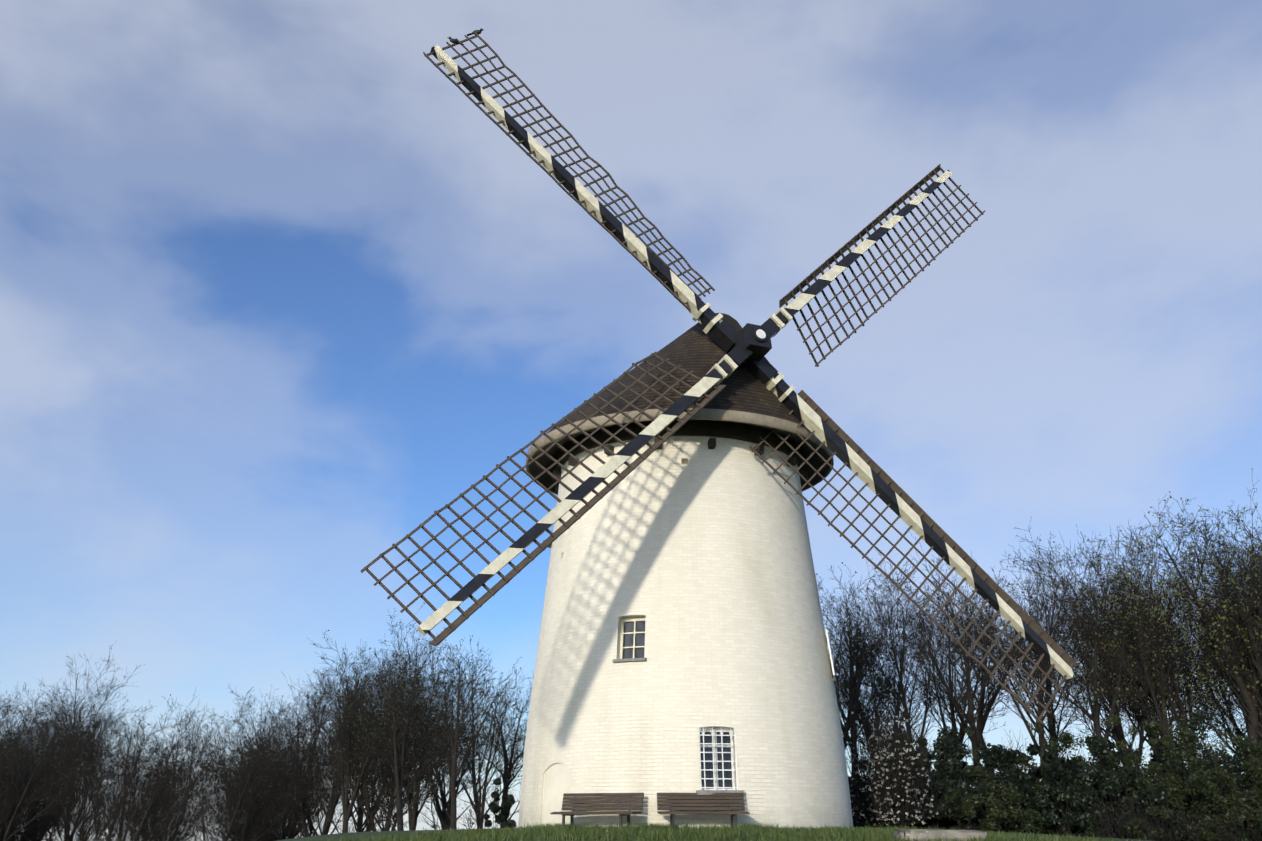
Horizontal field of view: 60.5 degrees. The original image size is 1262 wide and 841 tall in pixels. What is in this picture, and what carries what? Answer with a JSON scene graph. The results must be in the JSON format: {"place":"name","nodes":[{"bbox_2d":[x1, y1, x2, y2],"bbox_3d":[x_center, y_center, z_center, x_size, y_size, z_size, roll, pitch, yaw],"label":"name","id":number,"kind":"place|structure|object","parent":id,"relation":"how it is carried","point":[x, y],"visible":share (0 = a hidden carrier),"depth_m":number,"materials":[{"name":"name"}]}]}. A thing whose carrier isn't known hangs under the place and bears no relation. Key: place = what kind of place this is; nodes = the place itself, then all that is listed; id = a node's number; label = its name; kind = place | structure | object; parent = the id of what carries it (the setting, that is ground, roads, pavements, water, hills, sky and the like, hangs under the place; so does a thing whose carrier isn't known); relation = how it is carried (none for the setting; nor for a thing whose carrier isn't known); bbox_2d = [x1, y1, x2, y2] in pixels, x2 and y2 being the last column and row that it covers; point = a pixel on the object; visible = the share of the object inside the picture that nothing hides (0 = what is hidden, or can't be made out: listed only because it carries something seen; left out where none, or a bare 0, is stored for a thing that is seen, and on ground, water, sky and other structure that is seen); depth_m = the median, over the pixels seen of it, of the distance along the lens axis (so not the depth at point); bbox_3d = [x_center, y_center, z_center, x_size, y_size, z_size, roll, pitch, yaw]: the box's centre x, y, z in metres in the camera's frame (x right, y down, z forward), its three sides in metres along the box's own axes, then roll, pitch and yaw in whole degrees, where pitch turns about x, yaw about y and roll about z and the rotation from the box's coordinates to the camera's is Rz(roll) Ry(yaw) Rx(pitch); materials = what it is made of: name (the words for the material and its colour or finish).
{"place":"outdoors","nodes":[
{"label":"outdoors","id":0,"kind":"place"},
{"bbox_2d":[0,480,1261,840],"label":"trees","id":1,"kind":"object","parent":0,"point":[344,730],"depth_m":48.79,"materials":[{"name":"brown plant"}]},
{"bbox_2d":[974,468,1261,762],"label":"bright tree buds","id":2,"kind":"object","parent":1,"relation":"attached to","point":[1183,604],"visible":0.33,"depth_m":37.80,"materials":[{"name":"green plant"}]},
{"bbox_2d":[0,0,1261,840],"label":"sky","id":3,"kind":"structure","parent":0,"point":[277,293],"materials":[{"name":"blue"}]},
{"bbox_2d":[277,822,1150,840],"bbox_3d":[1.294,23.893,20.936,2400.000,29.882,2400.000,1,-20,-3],"label":"ground","id":4,"kind":"structure","parent":0,"point":[356,835],"depth_m":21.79,"materials":[{"name":"green plant"}]},
{"bbox_2d":[550,793,643,826],"bbox_3d":[-0.704,8.130,22.446,1.860,0.769,0.645,-9,-22,22],"label":"bench","id":5,"kind":"object","parent":4,"relation":"on","point":[572,805],"visible":0.77,"depth_m":22.63,"materials":[{"name":"brown wood"}]},
{"bbox_2d":[518,436,852,829],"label":"tower","id":6,"kind":"structure","parent":4,"relation":"on","point":[695,551],"depth_m":24.59,"materials":[{"name":"white brick"}]},
{"bbox_2d":[543,438,807,547],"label":"brackets","id":7,"kind":"object","parent":6,"relation":"attached to","point":[711,445],"visible":0.25,"depth_m":27.26,"materials":[{"name":"black metal"}]},
{"bbox_2d":[556,420,803,471],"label":"cap curb","id":8,"kind":"structure","parent":6,"relation":"on","point":[730,430],"depth_m":26.49,"materials":[{"name":"brown wood"}]},
{"bbox_2d":[543,313,805,435],"bbox_3d":[1.294,-0.424,29.854,8.220,3.328,8.220,1,-20,-3],"label":"windmill cap","id":9,"kind":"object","parent":8,"relation":"on","point":[698,350],"depth_m":26.32,"materials":[{"name":"brown wood"}]},
{"bbox_2d":[526,408,833,494],"bbox_3d":[1.294,1.143,29.279,8.230,0.510,8.230,1,-20,-3],"label":"cap rim","id":10,"kind":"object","parent":9,"relation":"attached to","point":[785,428],"depth_m":26.66,"materials":[{"name":"wood"}]},
{"bbox_2d":[360,31,1077,724],"bbox_3d":[2.696,-1.586,26.750,18.040,17.386,3.291,9,-22,-23],"label":"lattice","id":11,"kind":"object","parent":9,"relation":"attached to","point":[742,347],"visible":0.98,"depth_m":26.09,"materials":[{"name":"brown wood"}]},
{"bbox_2d":[447,37,463,44],"bbox_3d":[-4.524,-9.766,27.872,0.451,0.190,0.111,8,-22,-22],"label":"bird","id":12,"kind":"object","parent":11,"relation":"on","point":[452,40],"visible":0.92,"depth_m":27.82},
{"bbox_2d":[467,28,483,35],"bbox_3d":[-4.090,-10.218,28.495,0.475,0.200,0.117,-4,-21,11],"label":"bird","id":13,"kind":"object","parent":11,"relation":"on","point":[478,32],"visible":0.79,"depth_m":28.46},
{"bbox_2d":[417,45,1074,678],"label":"sail spars","id":14,"kind":"object","parent":11,"relation":"attached to","point":[797,405],"visible":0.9,"depth_m":26.26,"materials":[{"name":"paint"}]},
{"bbox_2d":[752,328,767,342],"bbox_3d":[2.366,-1.109,27.466,0.600,1.111,3.933,9,-22,-22],"label":"windshaft","id":15,"kind":"object","parent":11,"relation":"attached to","point":[760,335],"visible":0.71,"depth_m":25.89,"materials":[{"name":"white paint"}]},
{"bbox_2d":[612,617,836,794],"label":"windows","id":16,"kind":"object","parent":6,"relation":"attached to","point":[718,764],"depth_m":23.23,"materials":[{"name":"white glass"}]},
{"bbox_2d":[657,793,749,827],"bbox_3d":[1.469,8.012,22.122,1.820,0.769,0.645,2,-20,-5],"label":"bench","id":17,"kind":"object","parent":4,"relation":"on","point":[695,801],"visible":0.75,"depth_m":22.39,"materials":[{"name":"brown wood"}]},
{"bbox_2d":[893,829,986,840],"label":"stone slab","id":18,"kind":"structure","parent":4,"relation":"on","point":[933,833],"depth_m":17.55,"materials":[{"name":"grey stone"}]},
{"bbox_2d":[848,737,1174,816],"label":"ivy leaves","id":19,"kind":"object","parent":4,"relation":"on","point":[1150,749],"visible":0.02,"depth_m":37.10,"materials":[{"name":"green plant"}]},
{"bbox_2d":[929,719,1261,840],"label":"bushes","id":20,"kind":"object","parent":4,"relation":"on","point":[1198,787],"visible":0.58,"depth_m":30.36,"materials":[{"name":"green plant"}]},
{"bbox_2d":[929,714,1261,776],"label":"shrub leaves","id":21,"kind":"object","parent":4,"relation":"on","point":[1131,731],"visible":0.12,"depth_m":35.77,"materials":[{"name":"green plant"}]},
{"bbox_2d":[481,675,1261,840],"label":"shrub","id":22,"kind":"object","parent":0,"point":[1098,746],"depth_m":30.13,"materials":[{"name":"green plant"}]}
]}

